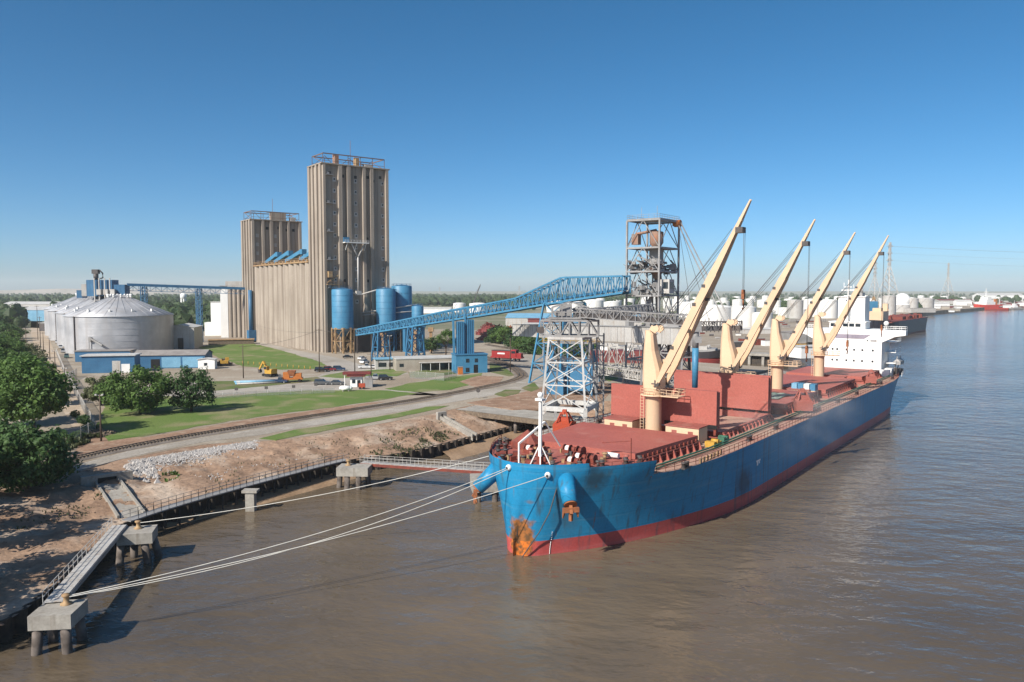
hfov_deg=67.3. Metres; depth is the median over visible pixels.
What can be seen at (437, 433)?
weeds
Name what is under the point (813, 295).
woods
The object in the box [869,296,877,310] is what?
funnel
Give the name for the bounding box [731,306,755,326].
storage tank
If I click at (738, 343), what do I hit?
container
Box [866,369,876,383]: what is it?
clamshell grab
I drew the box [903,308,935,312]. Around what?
container
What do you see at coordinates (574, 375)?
hopper house
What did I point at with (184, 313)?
woods
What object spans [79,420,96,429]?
bush
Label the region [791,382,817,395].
deck container
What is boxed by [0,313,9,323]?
tree
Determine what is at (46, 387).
tree
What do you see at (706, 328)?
ship loader
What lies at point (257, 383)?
steel pipe
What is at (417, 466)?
gangway
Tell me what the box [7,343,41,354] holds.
tree
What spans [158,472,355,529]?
mud shore
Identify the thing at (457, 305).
storage tank
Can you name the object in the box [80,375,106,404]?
tree
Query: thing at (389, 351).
lamp pole
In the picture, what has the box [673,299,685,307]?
storage tank
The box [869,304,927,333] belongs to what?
moored cargo ship
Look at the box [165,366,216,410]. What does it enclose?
tree
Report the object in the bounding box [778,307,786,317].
storage tank
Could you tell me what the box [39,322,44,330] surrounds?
truck shed
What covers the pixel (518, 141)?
sky
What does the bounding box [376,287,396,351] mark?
storage bin
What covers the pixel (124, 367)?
door
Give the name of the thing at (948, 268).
transmission tower
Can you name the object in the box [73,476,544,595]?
mooring rope
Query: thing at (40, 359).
tree
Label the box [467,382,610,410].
bare earth
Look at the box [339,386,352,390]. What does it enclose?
propane tank
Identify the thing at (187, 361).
door
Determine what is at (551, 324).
white shed
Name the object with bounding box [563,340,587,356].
bush
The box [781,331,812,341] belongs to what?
warehouse
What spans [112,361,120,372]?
door
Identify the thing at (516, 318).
long warehouse
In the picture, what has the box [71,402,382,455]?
bare earth
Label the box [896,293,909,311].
storage tank
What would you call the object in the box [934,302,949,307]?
warehouse
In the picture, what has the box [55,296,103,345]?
silver tank
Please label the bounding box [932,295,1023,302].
woods
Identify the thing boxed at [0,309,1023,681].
river water
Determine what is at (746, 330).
warehouse
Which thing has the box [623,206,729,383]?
scale tower
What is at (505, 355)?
locomotive
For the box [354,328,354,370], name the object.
utility pole
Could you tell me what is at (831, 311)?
storage tank
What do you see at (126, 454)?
gravel road
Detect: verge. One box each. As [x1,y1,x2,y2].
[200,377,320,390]
[320,369,407,377]
[408,370,456,377]
[489,362,513,375]
[494,390,520,396]
[521,383,538,391]
[595,367,624,380]
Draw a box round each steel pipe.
[237,381,281,384]
[240,380,274,382]
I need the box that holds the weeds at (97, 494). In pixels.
[17,493,101,529]
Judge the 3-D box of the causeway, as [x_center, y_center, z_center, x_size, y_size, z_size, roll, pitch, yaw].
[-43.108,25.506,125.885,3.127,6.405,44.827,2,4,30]
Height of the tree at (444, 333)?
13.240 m
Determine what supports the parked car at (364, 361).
on the ground at (233, 371)
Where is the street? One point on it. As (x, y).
(75, 405)
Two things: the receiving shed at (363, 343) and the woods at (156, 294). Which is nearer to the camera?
the receiving shed at (363, 343)
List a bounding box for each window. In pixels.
[378,363,385,366]
[420,363,451,369]
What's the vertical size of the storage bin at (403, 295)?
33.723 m
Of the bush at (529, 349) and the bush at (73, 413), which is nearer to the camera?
the bush at (73, 413)
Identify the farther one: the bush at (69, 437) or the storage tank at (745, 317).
the storage tank at (745, 317)
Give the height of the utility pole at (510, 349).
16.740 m
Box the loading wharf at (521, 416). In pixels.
[455,371,787,435]
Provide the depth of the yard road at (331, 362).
257.61 m
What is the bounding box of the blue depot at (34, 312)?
[21,306,47,320]
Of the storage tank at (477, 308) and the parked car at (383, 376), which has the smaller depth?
the parked car at (383, 376)
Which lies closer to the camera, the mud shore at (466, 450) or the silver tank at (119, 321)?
the mud shore at (466, 450)
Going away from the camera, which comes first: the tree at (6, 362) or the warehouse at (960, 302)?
the tree at (6, 362)
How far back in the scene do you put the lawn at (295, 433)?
172.42 m
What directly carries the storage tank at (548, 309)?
on the ground at (233, 371)
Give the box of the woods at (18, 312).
[0,302,29,327]
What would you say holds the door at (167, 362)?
in the workshop
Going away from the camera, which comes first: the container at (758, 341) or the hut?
the hut
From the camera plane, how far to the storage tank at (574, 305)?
1038.28 m
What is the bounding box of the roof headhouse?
[76,269,129,301]
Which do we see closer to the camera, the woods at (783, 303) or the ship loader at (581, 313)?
the ship loader at (581, 313)
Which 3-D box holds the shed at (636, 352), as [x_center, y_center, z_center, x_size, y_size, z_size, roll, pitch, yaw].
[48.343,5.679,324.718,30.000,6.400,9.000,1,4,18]
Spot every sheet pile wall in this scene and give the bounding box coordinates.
[0,490,244,642]
[253,424,551,495]
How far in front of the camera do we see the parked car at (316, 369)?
284.17 m
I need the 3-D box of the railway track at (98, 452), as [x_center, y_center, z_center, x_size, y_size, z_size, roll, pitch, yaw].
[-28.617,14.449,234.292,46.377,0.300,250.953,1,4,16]
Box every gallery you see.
[512,324,699,387]
[594,364,642,383]
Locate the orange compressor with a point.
(361, 385)
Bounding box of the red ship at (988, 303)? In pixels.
[973,288,1011,309]
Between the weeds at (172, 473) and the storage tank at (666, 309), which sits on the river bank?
the weeds at (172, 473)
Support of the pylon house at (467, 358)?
on the ground at (233, 371)
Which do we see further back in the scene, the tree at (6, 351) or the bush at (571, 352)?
the bush at (571, 352)
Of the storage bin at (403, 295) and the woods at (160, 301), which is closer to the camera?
the storage bin at (403, 295)
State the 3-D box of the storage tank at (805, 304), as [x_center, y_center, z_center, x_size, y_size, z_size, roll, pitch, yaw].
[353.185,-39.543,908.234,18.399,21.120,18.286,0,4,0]
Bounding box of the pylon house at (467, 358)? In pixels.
[451,314,487,372]
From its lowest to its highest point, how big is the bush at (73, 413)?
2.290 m
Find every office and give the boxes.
[391,355,451,370]
[789,345,813,357]
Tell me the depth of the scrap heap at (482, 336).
469.53 m
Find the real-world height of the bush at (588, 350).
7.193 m
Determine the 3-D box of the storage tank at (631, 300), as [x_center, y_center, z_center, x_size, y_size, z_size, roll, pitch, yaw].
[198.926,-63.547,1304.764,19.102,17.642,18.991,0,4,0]
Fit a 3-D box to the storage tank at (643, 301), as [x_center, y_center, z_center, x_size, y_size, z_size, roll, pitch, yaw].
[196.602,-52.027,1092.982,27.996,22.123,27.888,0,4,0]
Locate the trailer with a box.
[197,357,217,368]
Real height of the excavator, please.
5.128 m
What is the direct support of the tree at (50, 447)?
on the river bank
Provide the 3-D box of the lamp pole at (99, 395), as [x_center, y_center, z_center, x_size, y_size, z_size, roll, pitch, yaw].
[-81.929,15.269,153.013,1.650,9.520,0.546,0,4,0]
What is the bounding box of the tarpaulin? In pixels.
[771,392,790,398]
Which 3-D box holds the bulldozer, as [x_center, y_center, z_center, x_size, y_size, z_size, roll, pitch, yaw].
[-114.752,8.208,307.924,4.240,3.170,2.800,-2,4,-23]
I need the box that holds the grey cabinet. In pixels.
[364,377,372,387]
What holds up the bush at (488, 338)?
on the ground at (233, 371)
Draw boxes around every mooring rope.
[69,470,505,596]
[71,468,505,595]
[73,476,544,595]
[140,456,488,522]
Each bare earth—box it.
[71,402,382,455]
[460,375,503,386]
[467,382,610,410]
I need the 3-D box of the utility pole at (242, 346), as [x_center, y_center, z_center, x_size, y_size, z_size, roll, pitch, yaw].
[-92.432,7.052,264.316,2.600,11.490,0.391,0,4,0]
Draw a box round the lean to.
[74,349,136,361]
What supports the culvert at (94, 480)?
on the river bank
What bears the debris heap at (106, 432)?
on the lawn at (125, 423)
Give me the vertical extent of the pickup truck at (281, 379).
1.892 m
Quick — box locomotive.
[490,349,523,360]
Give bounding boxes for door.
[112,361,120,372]
[121,364,129,372]
[151,359,159,368]
[162,357,180,367]
[178,338,183,348]
[182,357,202,366]
[474,365,477,372]
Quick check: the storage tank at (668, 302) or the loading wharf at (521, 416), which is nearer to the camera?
the loading wharf at (521, 416)
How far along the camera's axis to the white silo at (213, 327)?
513.94 m
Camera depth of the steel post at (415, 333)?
375.74 m
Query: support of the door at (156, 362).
in the workshop
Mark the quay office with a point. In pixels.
(797, 351)
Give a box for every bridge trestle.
[371,332,391,360]
[405,326,425,355]
[528,302,599,382]
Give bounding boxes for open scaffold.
[601,345,639,367]
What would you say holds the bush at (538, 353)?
on the ground at (233, 371)
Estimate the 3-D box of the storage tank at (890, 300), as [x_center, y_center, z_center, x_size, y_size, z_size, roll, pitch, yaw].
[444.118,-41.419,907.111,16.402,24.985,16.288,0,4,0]
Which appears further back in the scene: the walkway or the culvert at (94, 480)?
the culvert at (94, 480)
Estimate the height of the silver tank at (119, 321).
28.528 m
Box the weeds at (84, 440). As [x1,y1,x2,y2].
[65,424,102,450]
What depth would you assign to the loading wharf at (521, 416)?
187.38 m
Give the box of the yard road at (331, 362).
[140,342,407,395]
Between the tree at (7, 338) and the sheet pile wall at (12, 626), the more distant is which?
the tree at (7, 338)
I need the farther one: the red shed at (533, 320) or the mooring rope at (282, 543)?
the red shed at (533, 320)
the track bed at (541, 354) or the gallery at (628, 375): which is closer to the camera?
the gallery at (628, 375)
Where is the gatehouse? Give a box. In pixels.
[342,371,370,386]
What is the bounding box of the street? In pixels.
[31,321,97,426]
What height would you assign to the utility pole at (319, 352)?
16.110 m
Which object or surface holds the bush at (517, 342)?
on the ground at (233, 371)
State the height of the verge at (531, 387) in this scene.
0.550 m
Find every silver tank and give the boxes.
[43,293,76,335]
[47,296,93,340]
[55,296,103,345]
[62,294,173,353]
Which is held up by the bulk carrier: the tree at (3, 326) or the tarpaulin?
the tarpaulin
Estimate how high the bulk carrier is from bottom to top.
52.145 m
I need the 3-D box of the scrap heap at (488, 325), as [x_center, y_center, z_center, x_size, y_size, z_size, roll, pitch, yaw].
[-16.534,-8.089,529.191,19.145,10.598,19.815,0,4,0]
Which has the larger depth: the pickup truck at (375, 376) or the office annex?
the office annex
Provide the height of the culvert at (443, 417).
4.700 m
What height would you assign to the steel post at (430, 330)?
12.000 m
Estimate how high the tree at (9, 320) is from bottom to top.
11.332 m
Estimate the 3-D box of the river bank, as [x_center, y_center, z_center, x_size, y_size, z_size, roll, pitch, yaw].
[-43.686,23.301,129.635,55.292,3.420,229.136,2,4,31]
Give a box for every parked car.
[314,367,327,371]
[314,379,329,384]
[323,366,335,370]
[329,380,343,384]
[333,365,345,370]
[360,359,369,363]
[378,374,392,379]
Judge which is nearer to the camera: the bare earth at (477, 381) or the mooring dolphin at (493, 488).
the mooring dolphin at (493, 488)
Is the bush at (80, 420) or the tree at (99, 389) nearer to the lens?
the bush at (80, 420)
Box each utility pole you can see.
[239,345,245,377]
[318,329,319,371]
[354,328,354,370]
[510,327,510,371]
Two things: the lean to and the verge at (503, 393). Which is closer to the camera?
the verge at (503, 393)
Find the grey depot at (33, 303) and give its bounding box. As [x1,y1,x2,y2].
[3,301,56,306]
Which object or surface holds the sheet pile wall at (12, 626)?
in the river water
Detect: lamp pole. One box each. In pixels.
[94,394,103,440]
[387,335,391,369]
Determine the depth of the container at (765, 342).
419.67 m
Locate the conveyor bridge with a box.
[356,275,630,335]
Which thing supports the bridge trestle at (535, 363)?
on the ground at (233, 371)
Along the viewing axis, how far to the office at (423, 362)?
290.32 m
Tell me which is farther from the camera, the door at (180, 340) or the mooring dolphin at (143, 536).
the door at (180, 340)
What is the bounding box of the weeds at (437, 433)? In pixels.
[370,430,458,456]
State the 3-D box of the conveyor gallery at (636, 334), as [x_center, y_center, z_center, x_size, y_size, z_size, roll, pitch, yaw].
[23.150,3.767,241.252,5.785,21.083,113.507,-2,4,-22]
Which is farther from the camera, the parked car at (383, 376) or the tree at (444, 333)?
the tree at (444, 333)
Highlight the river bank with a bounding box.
[0,401,610,623]
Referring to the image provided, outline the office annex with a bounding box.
[373,357,392,369]
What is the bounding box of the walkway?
[42,517,126,604]
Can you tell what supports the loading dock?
on the lawn at (257, 354)
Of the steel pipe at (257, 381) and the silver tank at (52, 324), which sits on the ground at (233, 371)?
the silver tank at (52, 324)
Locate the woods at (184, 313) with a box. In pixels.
[160,301,211,329]
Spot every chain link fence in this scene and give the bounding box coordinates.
[56,349,66,373]
[56,421,95,434]
[68,368,94,420]
[200,388,323,395]
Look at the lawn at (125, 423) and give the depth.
194.32 m
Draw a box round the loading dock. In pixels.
[208,338,253,344]
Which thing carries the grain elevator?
on the ground at (233, 371)
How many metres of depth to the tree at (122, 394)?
184.00 m
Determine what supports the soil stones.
on the river bank
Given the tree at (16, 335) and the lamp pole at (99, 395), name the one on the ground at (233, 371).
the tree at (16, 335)
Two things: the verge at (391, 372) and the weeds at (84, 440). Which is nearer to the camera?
the weeds at (84, 440)
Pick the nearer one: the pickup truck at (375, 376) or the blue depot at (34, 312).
the pickup truck at (375, 376)
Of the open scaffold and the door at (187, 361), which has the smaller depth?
the open scaffold
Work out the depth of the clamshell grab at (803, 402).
160.37 m
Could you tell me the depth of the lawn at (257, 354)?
351.65 m
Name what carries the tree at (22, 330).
on the ground at (233, 371)
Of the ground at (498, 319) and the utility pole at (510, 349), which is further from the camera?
the ground at (498, 319)
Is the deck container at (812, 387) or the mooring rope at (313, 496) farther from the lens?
the deck container at (812, 387)
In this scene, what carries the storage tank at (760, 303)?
on the ground at (233, 371)
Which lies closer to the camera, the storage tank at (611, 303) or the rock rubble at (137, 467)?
the rock rubble at (137, 467)
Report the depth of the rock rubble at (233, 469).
132.54 m
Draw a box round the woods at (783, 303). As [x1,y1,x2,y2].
[509,296,832,309]
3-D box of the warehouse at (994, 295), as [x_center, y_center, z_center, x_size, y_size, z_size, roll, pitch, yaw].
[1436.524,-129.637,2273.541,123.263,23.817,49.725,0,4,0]
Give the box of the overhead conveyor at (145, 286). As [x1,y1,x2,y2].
[127,283,244,341]
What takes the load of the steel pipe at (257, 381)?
on the steel pipe at (257, 383)
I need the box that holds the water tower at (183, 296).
[180,293,186,301]
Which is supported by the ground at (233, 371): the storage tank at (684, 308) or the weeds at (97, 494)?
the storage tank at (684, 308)
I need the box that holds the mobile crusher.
[283,370,302,382]
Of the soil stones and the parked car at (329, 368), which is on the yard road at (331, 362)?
the parked car at (329, 368)
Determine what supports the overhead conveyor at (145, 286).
on the ground at (233, 371)
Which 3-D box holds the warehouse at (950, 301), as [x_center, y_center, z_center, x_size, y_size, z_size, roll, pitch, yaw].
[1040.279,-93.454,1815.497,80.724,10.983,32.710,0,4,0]
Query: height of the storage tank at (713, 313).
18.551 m
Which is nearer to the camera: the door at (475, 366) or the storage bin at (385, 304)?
the door at (475, 366)
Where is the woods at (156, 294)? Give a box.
[0,292,219,295]
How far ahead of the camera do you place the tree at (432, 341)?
367.81 m
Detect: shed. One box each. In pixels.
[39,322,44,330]
[79,353,141,372]
[174,323,202,348]
[346,327,410,352]
[522,322,587,324]
[528,318,548,322]
[590,346,663,362]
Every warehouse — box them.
[424,307,451,312]
[505,313,641,325]
[740,327,770,333]
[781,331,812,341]
[934,299,973,303]
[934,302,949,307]
[953,300,971,305]
[972,293,1023,299]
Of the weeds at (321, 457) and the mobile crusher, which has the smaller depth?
the weeds at (321, 457)
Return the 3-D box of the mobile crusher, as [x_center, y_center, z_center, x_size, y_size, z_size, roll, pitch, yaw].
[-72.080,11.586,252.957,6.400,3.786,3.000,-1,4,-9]
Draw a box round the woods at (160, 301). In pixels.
[0,293,219,307]
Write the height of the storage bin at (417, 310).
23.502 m
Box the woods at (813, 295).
[660,292,1023,298]
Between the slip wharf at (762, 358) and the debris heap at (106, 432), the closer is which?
the debris heap at (106, 432)
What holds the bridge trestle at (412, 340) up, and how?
on the ground at (233, 371)
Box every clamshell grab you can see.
[553,409,575,430]
[792,388,812,410]
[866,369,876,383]
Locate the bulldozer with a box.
[220,357,230,365]
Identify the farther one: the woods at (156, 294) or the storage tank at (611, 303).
the woods at (156, 294)
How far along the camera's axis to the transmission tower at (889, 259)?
1491.79 m
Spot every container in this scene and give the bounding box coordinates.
[734,341,743,347]
[738,338,764,344]
[761,340,769,345]
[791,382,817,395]
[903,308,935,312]
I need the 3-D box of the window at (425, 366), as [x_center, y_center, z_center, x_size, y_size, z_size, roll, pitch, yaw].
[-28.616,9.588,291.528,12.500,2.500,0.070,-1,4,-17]
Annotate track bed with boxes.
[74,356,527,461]
[486,345,639,374]
[487,361,526,375]
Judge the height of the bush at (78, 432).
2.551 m
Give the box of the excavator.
[258,361,277,376]
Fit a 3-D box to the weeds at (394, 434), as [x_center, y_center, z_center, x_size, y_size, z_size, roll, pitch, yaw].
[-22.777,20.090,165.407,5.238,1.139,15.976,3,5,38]
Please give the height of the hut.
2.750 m
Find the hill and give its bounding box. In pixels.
[0,289,219,294]
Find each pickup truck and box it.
[271,377,288,382]
[358,363,369,368]
[366,374,379,379]
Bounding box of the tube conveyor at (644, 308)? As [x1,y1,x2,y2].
[588,304,655,315]
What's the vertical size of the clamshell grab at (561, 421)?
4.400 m
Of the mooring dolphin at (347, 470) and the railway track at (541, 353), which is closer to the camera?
the mooring dolphin at (347, 470)
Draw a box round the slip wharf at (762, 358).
[739,352,788,364]
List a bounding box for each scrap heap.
[475,322,493,334]
[476,324,511,340]
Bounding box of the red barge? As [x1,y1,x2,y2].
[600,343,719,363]
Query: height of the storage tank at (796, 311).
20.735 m
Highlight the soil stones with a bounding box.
[0,406,523,625]
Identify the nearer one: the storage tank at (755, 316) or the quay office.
the quay office
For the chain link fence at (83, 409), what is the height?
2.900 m
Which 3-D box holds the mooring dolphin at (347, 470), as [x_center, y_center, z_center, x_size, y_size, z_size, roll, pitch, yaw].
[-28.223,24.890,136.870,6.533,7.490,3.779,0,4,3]
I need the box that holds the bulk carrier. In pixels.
[472,199,907,556]
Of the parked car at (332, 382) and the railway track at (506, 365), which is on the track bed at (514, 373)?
the railway track at (506, 365)
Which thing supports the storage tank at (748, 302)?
on the ground at (233, 371)
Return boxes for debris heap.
[75,428,116,435]
[217,358,232,365]
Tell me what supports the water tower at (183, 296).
on the ground at (498, 319)
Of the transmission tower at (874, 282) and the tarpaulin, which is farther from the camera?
the transmission tower at (874, 282)
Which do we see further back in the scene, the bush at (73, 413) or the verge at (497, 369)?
the verge at (497, 369)
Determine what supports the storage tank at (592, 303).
on the ground at (233, 371)
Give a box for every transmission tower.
[867,263,880,301]
[876,242,898,300]
[940,264,954,295]
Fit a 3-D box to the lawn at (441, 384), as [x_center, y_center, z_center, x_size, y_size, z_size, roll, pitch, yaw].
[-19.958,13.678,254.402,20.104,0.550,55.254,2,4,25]
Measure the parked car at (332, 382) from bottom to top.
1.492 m
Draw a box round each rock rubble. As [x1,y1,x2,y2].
[123,459,160,483]
[128,440,268,479]
[196,459,297,479]
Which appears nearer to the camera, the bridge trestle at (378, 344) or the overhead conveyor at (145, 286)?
the bridge trestle at (378, 344)
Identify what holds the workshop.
on the ground at (233, 371)
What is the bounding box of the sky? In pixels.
[0,0,1023,290]
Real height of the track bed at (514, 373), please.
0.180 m
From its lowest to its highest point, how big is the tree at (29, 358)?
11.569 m
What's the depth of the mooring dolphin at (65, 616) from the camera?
74.14 m
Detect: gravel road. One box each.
[61,378,546,477]
[384,348,599,397]
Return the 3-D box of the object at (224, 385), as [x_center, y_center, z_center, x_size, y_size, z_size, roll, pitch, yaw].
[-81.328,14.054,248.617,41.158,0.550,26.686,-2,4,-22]
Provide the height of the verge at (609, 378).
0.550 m
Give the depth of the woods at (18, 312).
643.12 m
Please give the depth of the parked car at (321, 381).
245.09 m
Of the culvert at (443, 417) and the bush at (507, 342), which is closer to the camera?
the culvert at (443, 417)
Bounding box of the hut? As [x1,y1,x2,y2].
[458,366,462,374]
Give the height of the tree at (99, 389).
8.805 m
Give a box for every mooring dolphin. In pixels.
[27,593,87,655]
[115,520,162,565]
[336,459,371,489]
[470,473,497,502]
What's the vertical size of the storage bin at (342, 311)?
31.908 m
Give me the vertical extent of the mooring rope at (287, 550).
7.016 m
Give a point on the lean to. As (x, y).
(78, 353)
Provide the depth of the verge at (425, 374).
279.15 m
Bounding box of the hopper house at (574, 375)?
[542,338,598,394]
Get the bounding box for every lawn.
[98,390,412,440]
[198,344,327,369]
[258,405,448,440]
[388,373,482,391]
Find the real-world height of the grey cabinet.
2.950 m
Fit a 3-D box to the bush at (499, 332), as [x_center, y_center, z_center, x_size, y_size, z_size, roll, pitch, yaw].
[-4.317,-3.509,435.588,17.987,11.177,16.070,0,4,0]
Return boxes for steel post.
[413,330,416,351]
[428,327,433,351]
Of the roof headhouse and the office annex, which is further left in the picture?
the roof headhouse
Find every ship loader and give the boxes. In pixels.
[537,301,701,426]
[656,318,742,386]
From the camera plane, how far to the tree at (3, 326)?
456.43 m
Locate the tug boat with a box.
[1009,300,1022,309]
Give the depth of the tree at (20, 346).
304.05 m
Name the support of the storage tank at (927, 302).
on the ground at (233, 371)
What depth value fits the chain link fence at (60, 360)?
310.57 m
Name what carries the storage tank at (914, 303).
on the ground at (233, 371)
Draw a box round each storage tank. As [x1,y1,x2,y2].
[453,303,465,311]
[469,303,487,313]
[546,300,559,311]
[568,301,582,310]
[585,299,603,307]
[604,301,620,308]
[624,298,634,304]
[641,297,655,311]
[663,298,671,307]
[665,306,670,312]
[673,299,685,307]
[679,301,693,316]
[700,304,732,325]
[716,300,729,305]
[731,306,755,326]
[732,299,742,305]
[745,298,753,306]
[751,312,772,326]
[757,299,765,307]
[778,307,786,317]
[787,299,803,317]
[803,299,811,308]
[817,299,837,317]
[881,295,895,315]
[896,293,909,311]
[909,298,918,307]
[918,298,933,307]
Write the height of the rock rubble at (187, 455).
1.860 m
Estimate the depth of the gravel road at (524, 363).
301.36 m
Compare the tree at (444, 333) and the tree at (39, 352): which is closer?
the tree at (39, 352)
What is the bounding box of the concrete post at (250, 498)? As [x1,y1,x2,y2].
[241,488,259,511]
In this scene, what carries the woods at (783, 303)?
on the ground at (498, 319)
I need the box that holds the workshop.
[135,349,212,368]
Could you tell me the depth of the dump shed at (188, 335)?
398.71 m
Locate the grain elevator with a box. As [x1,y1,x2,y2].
[240,152,415,352]
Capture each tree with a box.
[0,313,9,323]
[0,320,20,334]
[0,325,30,335]
[0,333,27,344]
[0,337,20,352]
[0,347,20,359]
[0,350,9,362]
[0,354,30,393]
[0,354,79,427]
[0,416,34,472]
[0,419,83,492]
[2,329,27,343]
[3,315,14,325]
[5,339,32,354]
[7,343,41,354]
[12,352,44,366]
[14,349,48,361]
[19,351,46,362]
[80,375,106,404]
[93,377,134,405]
[99,364,174,413]
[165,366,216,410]
[421,337,440,352]
[434,328,455,354]
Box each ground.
[2,305,1023,464]
[25,291,1023,330]
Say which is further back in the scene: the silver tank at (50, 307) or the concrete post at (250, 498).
the silver tank at (50, 307)
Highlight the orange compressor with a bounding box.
[359,383,364,388]
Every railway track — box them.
[71,356,524,458]
[485,344,639,373]
[487,359,525,375]
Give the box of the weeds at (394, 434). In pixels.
[380,427,434,443]
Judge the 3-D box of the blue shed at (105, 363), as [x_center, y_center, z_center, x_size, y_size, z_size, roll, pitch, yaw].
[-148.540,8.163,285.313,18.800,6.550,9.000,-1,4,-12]
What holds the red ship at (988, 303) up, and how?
on the river water
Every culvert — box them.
[80,470,144,521]
[436,411,477,440]
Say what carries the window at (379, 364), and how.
in the office annex
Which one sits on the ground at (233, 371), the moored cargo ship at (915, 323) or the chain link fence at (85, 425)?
the chain link fence at (85, 425)
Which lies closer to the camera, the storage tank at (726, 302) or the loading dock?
the loading dock
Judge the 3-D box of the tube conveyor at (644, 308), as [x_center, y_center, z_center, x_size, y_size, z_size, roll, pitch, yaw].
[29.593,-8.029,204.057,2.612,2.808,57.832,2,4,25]
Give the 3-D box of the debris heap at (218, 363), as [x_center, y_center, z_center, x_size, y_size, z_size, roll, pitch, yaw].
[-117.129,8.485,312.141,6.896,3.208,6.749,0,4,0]
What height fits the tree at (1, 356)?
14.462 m
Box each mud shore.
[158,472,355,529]
[442,429,543,459]
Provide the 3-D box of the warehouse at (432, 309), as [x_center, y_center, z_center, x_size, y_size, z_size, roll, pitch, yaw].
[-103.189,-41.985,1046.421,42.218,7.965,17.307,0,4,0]
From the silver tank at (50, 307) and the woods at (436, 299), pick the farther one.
the woods at (436, 299)
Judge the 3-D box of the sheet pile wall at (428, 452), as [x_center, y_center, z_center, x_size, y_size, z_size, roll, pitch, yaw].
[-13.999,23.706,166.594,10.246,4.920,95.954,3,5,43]
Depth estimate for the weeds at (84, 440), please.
152.58 m
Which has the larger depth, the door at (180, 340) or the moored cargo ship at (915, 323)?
the moored cargo ship at (915, 323)
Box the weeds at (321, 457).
[206,419,453,491]
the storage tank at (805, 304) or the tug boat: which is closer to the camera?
the storage tank at (805, 304)
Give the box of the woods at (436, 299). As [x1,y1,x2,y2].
[412,293,640,305]
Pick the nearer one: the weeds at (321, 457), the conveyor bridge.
the weeds at (321, 457)
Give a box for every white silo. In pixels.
[204,301,220,335]
[220,281,242,337]
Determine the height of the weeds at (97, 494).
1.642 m
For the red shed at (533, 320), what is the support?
on the ground at (498, 319)
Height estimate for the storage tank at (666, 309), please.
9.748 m
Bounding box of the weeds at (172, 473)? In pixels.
[162,470,179,481]
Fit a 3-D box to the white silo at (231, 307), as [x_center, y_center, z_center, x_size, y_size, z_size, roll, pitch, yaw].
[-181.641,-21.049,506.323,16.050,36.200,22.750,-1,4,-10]
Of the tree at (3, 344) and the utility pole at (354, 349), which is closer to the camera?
the utility pole at (354, 349)
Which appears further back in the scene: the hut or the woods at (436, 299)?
the woods at (436, 299)
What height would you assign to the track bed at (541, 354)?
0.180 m
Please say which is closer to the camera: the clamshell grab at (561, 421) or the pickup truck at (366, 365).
the clamshell grab at (561, 421)
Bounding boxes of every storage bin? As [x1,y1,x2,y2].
[331,287,353,353]
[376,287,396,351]
[391,284,411,349]
[411,304,423,349]
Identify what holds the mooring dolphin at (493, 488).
in the river water
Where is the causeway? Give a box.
[122,453,346,529]
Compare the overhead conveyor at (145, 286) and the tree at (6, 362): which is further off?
the overhead conveyor at (145, 286)
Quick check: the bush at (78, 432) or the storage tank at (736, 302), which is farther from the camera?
the storage tank at (736, 302)
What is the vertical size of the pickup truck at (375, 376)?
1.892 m
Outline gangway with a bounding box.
[360,455,484,472]
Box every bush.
[60,430,78,442]
[69,410,79,416]
[74,430,85,438]
[75,414,89,423]
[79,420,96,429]
[483,325,503,342]
[488,325,511,343]
[503,331,522,347]
[509,336,530,349]
[518,337,541,353]
[536,340,564,355]
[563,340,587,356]
[583,344,598,356]

